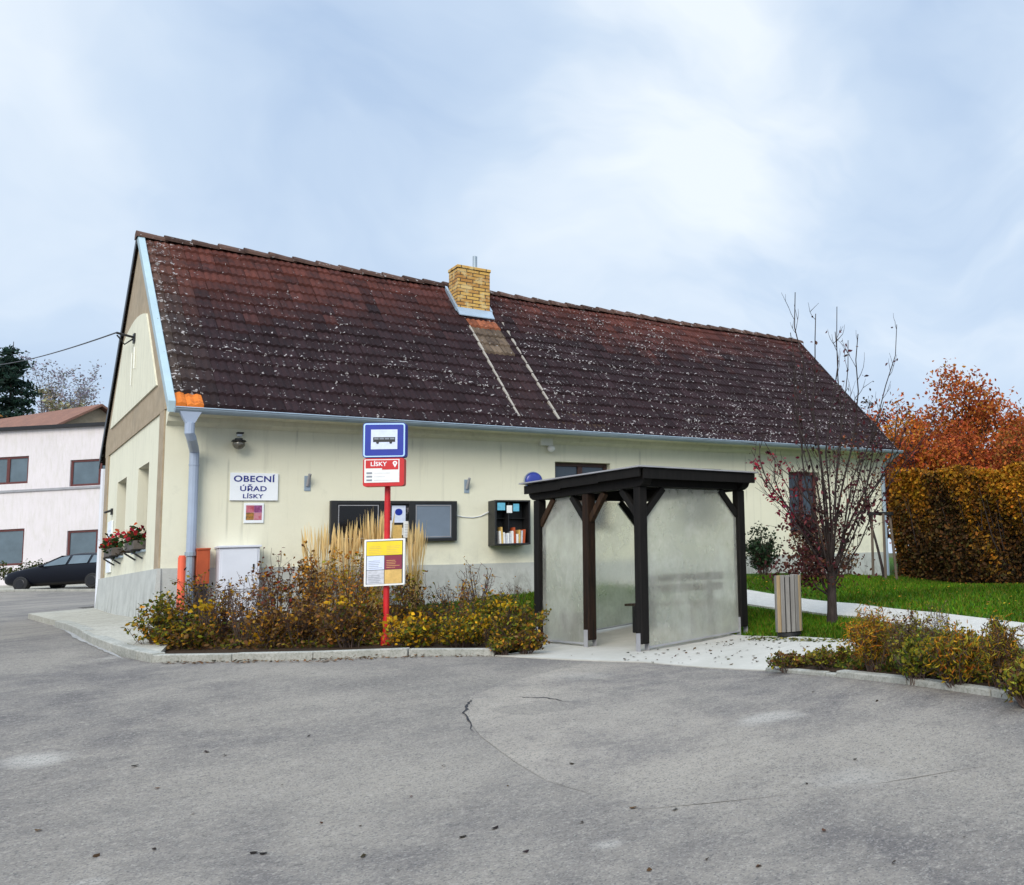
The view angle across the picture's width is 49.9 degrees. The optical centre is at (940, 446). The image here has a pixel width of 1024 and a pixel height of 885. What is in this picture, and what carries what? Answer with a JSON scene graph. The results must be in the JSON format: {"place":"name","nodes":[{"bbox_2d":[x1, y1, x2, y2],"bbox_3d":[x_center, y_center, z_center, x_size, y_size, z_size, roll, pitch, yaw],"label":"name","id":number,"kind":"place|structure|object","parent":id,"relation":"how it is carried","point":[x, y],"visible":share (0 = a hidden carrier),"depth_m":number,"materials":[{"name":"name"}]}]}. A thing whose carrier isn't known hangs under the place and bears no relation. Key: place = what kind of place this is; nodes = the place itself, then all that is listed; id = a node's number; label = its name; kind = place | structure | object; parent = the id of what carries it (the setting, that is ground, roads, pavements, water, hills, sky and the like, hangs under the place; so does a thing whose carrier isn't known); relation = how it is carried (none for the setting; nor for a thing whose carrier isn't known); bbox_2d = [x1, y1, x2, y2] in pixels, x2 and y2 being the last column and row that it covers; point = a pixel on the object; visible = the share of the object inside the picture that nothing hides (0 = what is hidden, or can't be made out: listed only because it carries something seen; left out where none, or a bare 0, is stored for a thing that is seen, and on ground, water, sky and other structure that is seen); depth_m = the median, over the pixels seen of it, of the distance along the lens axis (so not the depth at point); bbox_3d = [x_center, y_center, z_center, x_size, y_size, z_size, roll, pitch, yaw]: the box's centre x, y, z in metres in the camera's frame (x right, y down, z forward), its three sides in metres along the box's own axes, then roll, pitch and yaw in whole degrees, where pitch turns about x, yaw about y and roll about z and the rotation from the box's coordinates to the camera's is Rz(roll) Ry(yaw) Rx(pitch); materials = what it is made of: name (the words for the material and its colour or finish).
{"place":"outdoors","nodes":[
{"label":"outdoors","id":0,"kind":"place"},
{"bbox_2d":[0,584,94,588],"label":"yard","id":1,"kind":"structure","parent":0,"point":[77,586],"depth_m":42.34,"materials":[{"name":"grey concrete"}]},
{"bbox_2d":[0,558,42,579],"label":"hedge","id":2,"kind":"object","parent":1,"relation":"on","point":[3,570],"visible":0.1,"depth_m":43.59,"materials":[{"name":"green plant"}]},
{"bbox_2d":[4,552,96,588],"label":"parked car","id":3,"kind":"object","parent":1,"relation":"on","point":[64,571],"visible":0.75,"depth_m":40.26,"materials":[{"name":"black paint"}]},
{"bbox_2d":[0,422,104,584],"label":"pink house","id":4,"kind":"structure","parent":1,"relation":"on","point":[50,477],"depth_m":46.02,"materials":[{"name":"paint"}]},
{"bbox_2d":[0,529,24,565],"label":"window","id":5,"kind":"structure","parent":4,"relation":"in","point":[11,540],"depth_m":45.82,"materials":[{"name":"grey glass"}]},
{"bbox_2d":[0,456,28,484],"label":"window","id":6,"kind":"structure","parent":4,"relation":"in","point":[13,470],"depth_m":46.23,"materials":[{"name":"grey glass"}]},
{"bbox_2d":[0,404,107,426],"bbox_3d":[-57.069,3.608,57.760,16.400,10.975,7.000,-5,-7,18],"label":"roof","id":7,"kind":"structure","parent":4,"relation":"on","point":[91,413],"depth_m":55.85,"materials":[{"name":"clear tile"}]},
{"bbox_2d":[67,529,97,554],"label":"window","id":8,"kind":"structure","parent":4,"relation":"in","point":[80,541],"depth_m":45.84,"materials":[{"name":"grey glass"}]},
{"bbox_2d":[70,459,104,485],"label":"window","id":9,"kind":"structure","parent":4,"relation":"in","point":[83,472],"depth_m":46.22,"materials":[{"name":"grey glass"}]},
{"bbox_2d":[28,608,168,653],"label":"pavement","id":10,"kind":"structure","parent":0,"point":[100,622],"depth_m":14.64,"materials":[{"name":"grey concrete"}]},
{"bbox_2d":[296,523,343,614],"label":"reed grass","id":11,"kind":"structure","parent":0,"point":[323,541],"depth_m":15.09,"materials":[{"name":"plant"}]},
{"bbox_2d":[334,520,361,609],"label":"reed grass","id":12,"kind":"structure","parent":0,"point":[343,545],"depth_m":15.11,"materials":[{"name":"plant"}]},
{"bbox_2d":[165,604,534,653],"bbox_3d":[-8.347,2.564,13.038,6.455,0.570,4.005,-9,-9,42],"label":"flower bed","id":13,"kind":"object","parent":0,"point":[225,650],"visible":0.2,"depth_m":11.73,"materials":[{"name":"soil"}]},
{"bbox_2d":[121,587,204,643],"bbox_3d":[-9.930,2.188,12.002,0.802,0.803,0.672,-5,-7,13],"label":"shrub","id":14,"kind":"object","parent":13,"relation":"on","point":[163,620],"visible":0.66,"depth_m":11.89,"materials":[{"name":"green plant"}]},
{"bbox_2d":[176,555,185,616],"bbox_3d":[-11.246,2.200,13.983,0.094,1.177,0.096,-9,-9,42],"label":"marker post","id":15,"kind":"object","parent":13,"relation":"on","point":[181,573],"visible":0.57,"depth_m":13.98,"materials":[{"name":"orange plastic"}]},
{"bbox_2d":[151,612,225,648],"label":"shrub","id":16,"kind":"object","parent":13,"relation":"on","point":[195,630],"visible":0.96,"depth_m":11.78,"materials":[{"name":"green plant"}]},
{"bbox_2d":[152,567,236,642],"bbox_3d":[-9.688,2.082,12.246,0.850,1.040,0.815,1,-7,-29],"label":"shrub","id":17,"kind":"object","parent":13,"relation":"on","point":[214,614],"visible":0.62,"depth_m":12.25,"materials":[{"name":"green plant"}]},
{"bbox_2d":[188,598,215,647],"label":"flower tuft","id":18,"kind":"object","parent":13,"relation":"on","point":[202,606],"visible":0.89,"depth_m":11.91,"materials":[{"name":"yellow plant"}]},
{"bbox_2d":[194,548,210,618],"bbox_3d":[-11.278,2.182,14.412,0.210,1.264,0.170,-9,-9,42],"label":"red box","id":19,"kind":"object","parent":13,"relation":"on","point":[202,561],"visible":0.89,"depth_m":14.39,"materials":[{"name":"metal"}]},
{"bbox_2d":[198,551,208,581],"bbox_3d":[-11.228,1.824,14.388,0.005,0.460,0.120,-9,-9,42],"label":"door","id":20,"kind":"structure","parent":19,"relation":"in","point":[203,555],"depth_m":14.39,"materials":[{"name":"orange metal"}]},
{"bbox_2d":[193,578,248,636],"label":"shrub","id":21,"kind":"object","parent":13,"relation":"on","point":[224,616],"visible":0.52,"depth_m":12.75,"materials":[{"name":"brown plant"}]},
{"bbox_2d":[214,545,261,620],"bbox_3d":[-10.939,2.184,14.691,0.325,1.288,0.550,-9,-9,42],"label":"utility cabinet","id":22,"kind":"object","parent":13,"relation":"on","point":[233,562],"visible":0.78,"depth_m":14.61,"materials":[{"name":"white plastic"}]},
{"bbox_2d":[213,575,275,645],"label":"shrub","id":23,"kind":"object","parent":13,"relation":"on","point":[233,615],"visible":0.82,"depth_m":12.11,"materials":[{"name":"brown plant"}]},
{"bbox_2d":[232,547,301,629],"bbox_3d":[-9.190,2.009,12.937,0.954,1.271,0.725,-9,-9,42],"label":"rose bush","id":24,"kind":"object","parent":13,"relation":"on","point":[278,590],"visible":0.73,"depth_m":12.90,"materials":[{"name":"brown plant"}]},
{"bbox_2d":[241,601,304,647],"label":"shrub","id":25,"kind":"object","parent":13,"relation":"on","point":[271,623],"visible":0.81,"depth_m":11.83,"materials":[{"name":"brown plant"}]},
{"bbox_2d":[267,586,338,647],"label":"shrub","id":26,"kind":"object","parent":13,"relation":"on","point":[303,631],"visible":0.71,"depth_m":11.92,"materials":[{"name":"brown plant"}]},
{"bbox_2d":[270,540,350,628],"bbox_3d":[-8.908,1.988,13.317,1.023,1.367,0.805,-5,-7,20],"label":"shrub","id":27,"kind":"object","parent":13,"relation":"on","point":[311,579],"visible":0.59,"depth_m":13.27,"materials":[{"name":"brown plant"}]},
{"bbox_2d":[158,609,533,649],"bbox_3d":[-8.227,2.534,12.943,4.588,0.599,3.830,-9,-9,42],"label":"ground cover","id":28,"kind":"object","parent":13,"relation":"on","point":[222,641],"visible":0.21,"depth_m":12.03,"materials":[{"name":"green plant"}]},
{"bbox_2d":[311,547,382,627],"bbox_3d":[-8.339,2.053,13.469,1.168,1.282,1.012,-9,-9,42],"label":"shrub","id":29,"kind":"object","parent":13,"relation":"on","point":[361,590],"visible":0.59,"depth_m":13.30,"materials":[{"name":"brown plant"}]},
{"bbox_2d":[314,593,383,647],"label":"shrub","id":30,"kind":"object","parent":13,"relation":"on","point":[338,631],"visible":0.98,"depth_m":11.76,"materials":[{"name":"brown plant"}]},
{"bbox_2d":[363,423,407,645],"bbox_3d":[-7.124,1.284,12.113,0.486,3.191,0.229,-1,-7,-18],"label":"bus stop sign","id":31,"kind":"object","parent":13,"relation":"on","point":[385,449],"visible":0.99,"depth_m":12.12,"materials":[{"name":"red metal"}]},
{"bbox_2d":[379,614,404,646],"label":"flower tuft","id":32,"kind":"object","parent":13,"relation":"on","point":[393,620],"visible":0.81,"depth_m":11.86,"materials":[{"name":"yellow plant"}]},
{"bbox_2d":[370,570,435,633],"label":"shrub","id":33,"kind":"object","parent":13,"relation":"on","point":[403,609],"visible":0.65,"depth_m":13.26,"materials":[{"name":"brown plant"}]},
{"bbox_2d":[375,612,444,647],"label":"shrub","id":34,"kind":"object","parent":13,"relation":"on","point":[407,635],"visible":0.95,"depth_m":11.67,"materials":[{"name":"yellow plant"}]},
{"bbox_2d":[413,597,466,634],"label":"shrub","id":35,"kind":"object","parent":13,"relation":"on","point":[434,612],"visible":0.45,"depth_m":13.19,"materials":[{"name":"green plant"}]},
{"bbox_2d":[420,581,477,622],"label":"shrub","id":36,"kind":"object","parent":13,"relation":"on","point":[442,601],"visible":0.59,"depth_m":14.16,"materials":[{"name":"brown plant"}]},
{"bbox_2d":[418,609,493,646],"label":"shrub","id":37,"kind":"object","parent":13,"relation":"on","point":[472,630],"visible":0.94,"depth_m":11.87,"materials":[{"name":"yellow plant"}]},
{"bbox_2d":[478,615,498,646],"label":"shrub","id":38,"kind":"object","parent":13,"relation":"on","point":[486,625],"visible":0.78,"depth_m":12.12,"materials":[{"name":"yellow plant"}]},
{"bbox_2d":[457,588,526,629],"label":"shrub","id":39,"kind":"object","parent":13,"relation":"on","point":[486,608],"visible":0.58,"depth_m":14.16,"materials":[{"name":"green plant"}]},
{"bbox_2d":[487,599,551,650],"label":"shrub","id":40,"kind":"object","parent":13,"relation":"on","point":[526,620],"visible":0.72,"depth_m":12.09,"materials":[{"name":"yellow plant"}]},
{"bbox_2d":[347,509,394,610],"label":"reed grass","id":41,"kind":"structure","parent":0,"point":[367,534],"depth_m":15.32,"materials":[{"name":"plant"}]},
{"bbox_2d":[401,523,428,610],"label":"reed grass","id":42,"kind":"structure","parent":0,"point":[415,552],"depth_m":15.33,"materials":[{"name":"plant"}]},
{"bbox_2d":[0,591,1023,884],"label":"road","id":43,"kind":"structure","parent":0,"point":[84,727],"depth_m":6.12,"materials":[{"name":"grey asphalt"}]},
{"bbox_2d":[0,589,94,591],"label":"kerb","id":44,"kind":"structure","parent":43,"relation":"on","point":[22,590],"depth_m":39.79,"materials":[{"name":"concrete"}]},
{"bbox_2d":[55,620,164,662],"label":"kerb","id":45,"kind":"structure","parent":43,"relation":"on","point":[121,648],"depth_m":12.01,"materials":[{"name":"concrete"}]},
{"bbox_2d":[152,647,495,662],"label":"kerb","id":46,"kind":"structure","parent":43,"relation":"on","point":[279,656],"depth_m":11.02,"materials":[{"name":"concrete"}]},
{"bbox_2d":[165,653,482,663],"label":"leaf litter","id":47,"kind":"object","parent":43,"relation":"on","point":[312,659],"visible":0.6,"depth_m":10.88,"materials":[{"name":"brown plant"}]},
{"bbox_2d":[464,664,1023,808],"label":"asphalt patch","id":48,"kind":"object","parent":43,"relation":"on","point":[646,750],"visible":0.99,"depth_m":7.35,"materials":[{"name":"grey asphalt"}]},
{"bbox_2d":[766,667,836,676],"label":"kerb","id":49,"kind":"structure","parent":43,"relation":"on","point":[812,672],"depth_m":9.59,"materials":[{"name":"concrete"}]},
{"bbox_2d":[836,670,1015,700],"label":"kerb","id":50,"kind":"structure","parent":43,"relation":"on","point":[996,692],"depth_m":8.42,"materials":[{"name":"concrete"}]},
{"bbox_2d":[0,0,1023,552],"label":"sky","id":51,"kind":"structure","parent":0,"point":[704,162],"materials":[{"name":"blue"}]},
{"bbox_2d":[495,624,856,670],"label":"forecourt","id":52,"kind":"structure","parent":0,"point":[616,644],"depth_m":11.74,"materials":[{"name":"concrete"}]},
{"bbox_2d":[483,635,520,654],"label":"shrub","id":53,"kind":"object","parent":52,"relation":"on","point":[504,645],"visible":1,"depth_m":11.42,"materials":[{"name":"green plant"}]},
{"bbox_2d":[508,623,549,653],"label":"shrub","id":54,"kind":"object","parent":52,"relation":"on","point":[529,642],"visible":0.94,"depth_m":11.65,"materials":[{"name":"green plant"}]},
{"bbox_2d":[519,465,758,651],"bbox_3d":[-4.272,1.639,13.478,2.671,2.414,2.094,-7,-8,34],"label":"bus shelter","id":55,"kind":"object","parent":52,"relation":"on","point":[668,559],"visible":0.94,"depth_m":13.01,"materials":[{"name":"clear plastic"}]},
{"bbox_2d":[774,574,801,636],"bbox_3d":[-2.050,2.126,12.713,0.356,0.811,0.356,-9,-9,42],"label":"waste bin","id":56,"kind":"object","parent":52,"relation":"on","point":[788,607],"visible":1,"depth_m":12.57,"materials":[{"name":"wood"}]},
{"bbox_2d":[748,635,848,641],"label":"leaf litter","id":57,"kind":"object","parent":52,"relation":"on","point":[801,639],"visible":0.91,"depth_m":12.02,"materials":[{"name":"brown plant"}]},
{"bbox_2d":[421,557,1023,654],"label":"lawn","id":58,"kind":"structure","parent":0,"point":[891,566],"depth_m":15.55,"materials":[{"name":"green plant"}]},
{"bbox_2d":[456,556,495,618],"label":"shrub","id":59,"kind":"object","parent":58,"relation":"on","point":[484,589],"visible":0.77,"depth_m":14.97,"materials":[{"name":"brown plant"}]},
{"bbox_2d":[745,521,781,575],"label":"evergreen bush","id":60,"kind":"object","parent":58,"relation":"on","point":[756,549],"visible":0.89,"depth_m":20.43,"materials":[{"name":"green plant"}]},
{"bbox_2d":[784,507,845,574],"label":"shrub","id":61,"kind":"object","parent":58,"relation":"on","point":[798,539],"visible":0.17,"depth_m":19.87,"materials":[{"name":"red plant"}]},
{"bbox_2d":[742,292,938,624],"bbox_3d":[-1.508,0.225,14.068,2.455,4.942,2.571,-9,-9,42],"label":"plum tree","id":62,"kind":"object","parent":58,"relation":"on","point":[830,565],"visible":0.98,"depth_m":13.61,"materials":[{"name":"red plant"}]},
{"bbox_2d":[839,543,862,574],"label":"shrub","id":63,"kind":"object","parent":58,"relation":"on","point":[851,561],"visible":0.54,"depth_m":21.00,"materials":[{"name":"green plant"}]},
{"bbox_2d":[822,423,913,576],"bbox_3d":[-1.676,1.188,20.469,1.987,3.508,1.607,-9,-9,42],"label":"young tree","id":64,"kind":"object","parent":58,"relation":"on","point":[876,544],"visible":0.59,"depth_m":20.21,"materials":[{"name":"brown plant"}]},
{"bbox_2d":[867,512,897,579],"bbox_3d":[-1.238,2.152,19.685,0.824,1.638,0.387,-9,-9,42],"label":"tree stake","id":65,"kind":"object","parent":58,"relation":"on","point":[884,546],"visible":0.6,"depth_m":19.52,"materials":[{"name":"brown wood"}]},
{"bbox_2d":[863,399,904,571],"bbox_3d":[-1.877,1.261,29.056,3.476,5.333,2.716,-9,-9,42],"label":"autumn tree","id":66,"kind":"object","parent":58,"relation":"on","point":[887,491],"visible":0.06,"depth_m":28.72,"materials":[{"name":"orange plant"}]},
{"bbox_2d":[881,388,942,527],"bbox_3d":[-1.084,1.170,33.312,3.267,6.299,3.330,-3,-7,1],"label":"autumn tree","id":67,"kind":"object","parent":58,"relation":"on","point":[915,415],"visible":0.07,"depth_m":32.72,"materials":[{"name":"orange plant"}]},
{"bbox_2d":[875,407,970,534],"bbox_3d":[-0.177,1.219,27.218,3.245,5.143,3.143,-9,-9,42],"label":"autumn tree","id":68,"kind":"object","parent":58,"relation":"on","point":[905,438],"visible":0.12,"depth_m":27.32,"materials":[{"name":"orange plant"}]},
{"bbox_2d":[885,408,968,570],"bbox_3d":[-0.365,1.280,26.396,2.922,4.685,2.850,-9,-9,42],"label":"autumn tree","id":69,"kind":"object","parent":58,"relation":"on","point":[927,453],"visible":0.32,"depth_m":26.67,"materials":[{"name":"orange plant"}]},
{"bbox_2d":[886,461,1023,584],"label":"beech hedge","id":70,"kind":"object","parent":58,"relation":"on","point":[968,536],"visible":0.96,"depth_m":19.22,"materials":[{"name":"orange plant"}]},
{"bbox_2d":[917,358,1014,467],"bbox_3d":[0.914,0.471,31.486,3.177,7.368,4.375,0,-7,-27],"label":"autumn tree","id":71,"kind":"object","parent":58,"relation":"on","point":[977,391],"visible":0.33,"depth_m":31.20,"materials":[{"name":"orange plant"}]},
{"bbox_2d":[931,413,1001,494],"bbox_3d":[1.095,1.428,27.779,3.133,4.956,2.894,-1,-7,-17],"label":"autumn tree","id":72,"kind":"object","parent":58,"relation":"on","point":[979,463],"visible":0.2,"depth_m":27.88,"materials":[{"name":"orange plant"}]},
{"bbox_2d":[962,389,1023,466],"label":"autumn tree","id":73,"kind":"object","parent":58,"relation":"on","point":[998,420],"visible":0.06,"depth_m":32.08,"materials":[{"name":"orange plant"}]},
{"bbox_2d":[970,408,1023,493],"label":"autumn tree","id":74,"kind":"object","parent":58,"relation":"on","point":[1010,449],"visible":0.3,"depth_m":26.70,"materials":[{"name":"orange plant"}]},
{"bbox_2d":[983,409,1023,465],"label":"autumn tree","id":75,"kind":"object","parent":58,"relation":"on","point":[1017,423],"visible":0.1,"depth_m":30.63,"materials":[{"name":"orange plant"}]},
{"bbox_2d":[747,590,1023,648],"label":"garden path","id":76,"kind":"structure","parent":0,"point":[765,600],"depth_m":13.98,"materials":[{"name":"grey concrete"}]},
{"bbox_2d":[775,644,1023,687],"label":"flower bed","id":77,"kind":"object","parent":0,"point":[813,667],"visible":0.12,"depth_m":9.07,"materials":[{"name":"soil"}]},
{"bbox_2d":[766,650,808,672],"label":"shrub","id":78,"kind":"object","parent":77,"relation":"on","point":[782,661],"visible":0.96,"depth_m":9.82,"materials":[{"name":"green plant"}]},
{"bbox_2d":[798,643,849,669],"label":"shrub","id":79,"kind":"object","parent":77,"relation":"on","point":[820,658],"visible":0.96,"depth_m":9.58,"materials":[{"name":"green plant"}]},
{"bbox_2d":[840,601,909,671],"bbox_3d":[-0.655,1.857,9.233,0.667,0.703,0.717,-9,-9,42],"label":"shrub","id":80,"kind":"object","parent":77,"relation":"on","point":[867,635],"visible":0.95,"depth_m":9.12,"materials":[{"name":"yellow plant"}]},
{"bbox_2d":[787,636,1023,684],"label":"ground cover","id":81,"kind":"object","parent":77,"relation":"on","point":[855,663],"visible":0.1,"depth_m":9.19,"materials":[{"name":"green plant"}]},
{"bbox_2d":[881,602,942,672],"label":"shrub","id":82,"kind":"object","parent":77,"relation":"on","point":[899,636],"visible":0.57,"depth_m":8.84,"materials":[{"name":"brown plant"}]},
{"bbox_2d":[888,636,941,684],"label":"shrub","id":83,"kind":"object","parent":77,"relation":"on","point":[914,664],"visible":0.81,"depth_m":8.49,"materials":[{"name":"green plant"}]},
{"bbox_2d":[916,601,959,646],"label":"shrub","id":84,"kind":"object","parent":77,"relation":"on","point":[937,623],"visible":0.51,"depth_m":9.33,"materials":[{"name":"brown plant"}]},
{"bbox_2d":[915,619,987,687],"bbox_3d":[0.145,1.809,8.268,0.629,0.605,0.691,-9,-9,42],"label":"shrub","id":85,"kind":"object","parent":77,"relation":"on","point":[957,663],"visible":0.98,"depth_m":8.15,"materials":[{"name":"yellow plant"}]},
{"bbox_2d":[969,613,1023,688],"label":"shrub","id":86,"kind":"object","parent":77,"relation":"on","point":[1002,654],"visible":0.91,"depth_m":7.88,"materials":[{"name":"yellow plant"}]},
{"bbox_2d":[996,652,1023,707],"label":"shrub","id":87,"kind":"object","parent":77,"relation":"on","point":[1014,681],"visible":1,"depth_m":7.46,"materials":[{"name":"green plant"}]},
{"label":"ground","id":88,"kind":"structure","parent":0,"visible":0},
{"bbox_2d":[0,342,42,418],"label":"spruce tree","id":89,"kind":"object","parent":88,"relation":"on","point":[11,405],"visible":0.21,"depth_m":71.19,"materials":[{"name":"green plant"}]},
{"bbox_2d":[1,350,103,413],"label":"bare tree","id":90,"kind":"object","parent":88,"relation":"on","point":[44,408],"visible":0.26,"depth_m":78.68,"materials":[{"name":"grey plant"}]},
{"bbox_2d":[34,384,94,411],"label":"autumn tree","id":91,"kind":"object","parent":88,"relation":"on","point":[55,406],"visible":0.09,"depth_m":78.58,"materials":[{"name":"brown plant"}]},
{"bbox_2d":[27,359,105,413],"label":"bare tree","id":92,"kind":"object","parent":88,"relation":"on","point":[88,397],"visible":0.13,"depth_m":84.22,"materials":[{"name":"grey plant"}]},
{"bbox_2d":[94,230,902,621],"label":"village hall","id":93,"kind":"structure","parent":88,"relation":"on","point":[294,370],"depth_m":17.76,"materials":[{"name":"beige paint"}]},
{"bbox_2d":[98,531,123,565],"bbox_3d":[-15.129,1.859,17.278,1.211,0.606,0.436,-9,-9,42],"label":"flower box","id":94,"kind":"object","parent":93,"relation":"attached to","point":[110,547],"visible":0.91,"depth_m":16.99,"materials":[{"name":"metal"}]},
{"bbox_2d":[116,332,135,385],"bbox_3d":[-14.385,-1.566,16.747,0.359,0.921,0.288,-2,-7,-8],"label":"cable bracket","id":95,"kind":"object","parent":93,"relation":"attached to","point":[133,354],"visible":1,"depth_m":16.77,"materials":[{"name":"metal"}]},
{"bbox_2d":[114,522,145,560],"bbox_3d":[-13.282,1.552,15.537,1.160,0.622,0.407,-9,-9,42],"label":"flower box","id":96,"kind":"object","parent":93,"relation":"attached to","point":[134,541],"visible":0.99,"depth_m":15.29,"materials":[{"name":"metal"}]},
{"bbox_2d":[229,473,277,500],"bbox_3d":[-10.988,0.640,15.127,0.030,0.440,0.635,-9,-9,42],"label":"name board","id":97,"kind":"object","parent":93,"relation":"attached to","point":[253,486],"visible":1,"depth_m":15.11,"materials":[{"name":"white plastic"}]},
{"bbox_2d":[243,503,263,522],"bbox_3d":[-10.966,1.058,15.086,0.018,0.320,0.265,-9,-9,42],"label":"placard","id":98,"kind":"object","parent":93,"relation":"attached to","point":[253,512],"visible":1,"depth_m":15.08,"materials":[{"name":"multicoloured paper"}]},
{"bbox_2d":[329,501,456,543],"bbox_3d":[-9.536,1.308,16.540,0.081,0.720,2.000,-9,-9,42],"label":"notice board","id":99,"kind":"object","parent":93,"relation":"attached to","point":[439,518],"visible":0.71,"depth_m":16.64,"materials":[{"name":"black glass"}]},
{"bbox_2d":[488,500,530,545],"bbox_3d":[-8.144,1.437,17.847,0.316,0.840,0.660,-9,-9,42],"label":"book cabinet","id":100,"kind":"object","parent":93,"relation":"attached to","point":[506,515],"visible":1,"depth_m":17.83,"materials":[{"name":"metal"}]},
{"bbox_2d":[555,463,606,501],"bbox_3d":[-7.359,0.987,19.260,0.066,1.302,1.162,-9,-9,42],"label":"window","id":101,"kind":"structure","parent":93,"relation":"in","point":[561,469],"depth_m":19.26,"materials":[{"name":"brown glass"}]},
{"bbox_2d":[788,472,816,532],"bbox_3d":[-3.466,1.384,23.393,0.066,1.492,0.942,-9,-9,42],"label":"window","id":102,"kind":"structure","parent":93,"relation":"in","point":[802,481],"depth_m":23.42,"materials":[{"name":"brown glass"}]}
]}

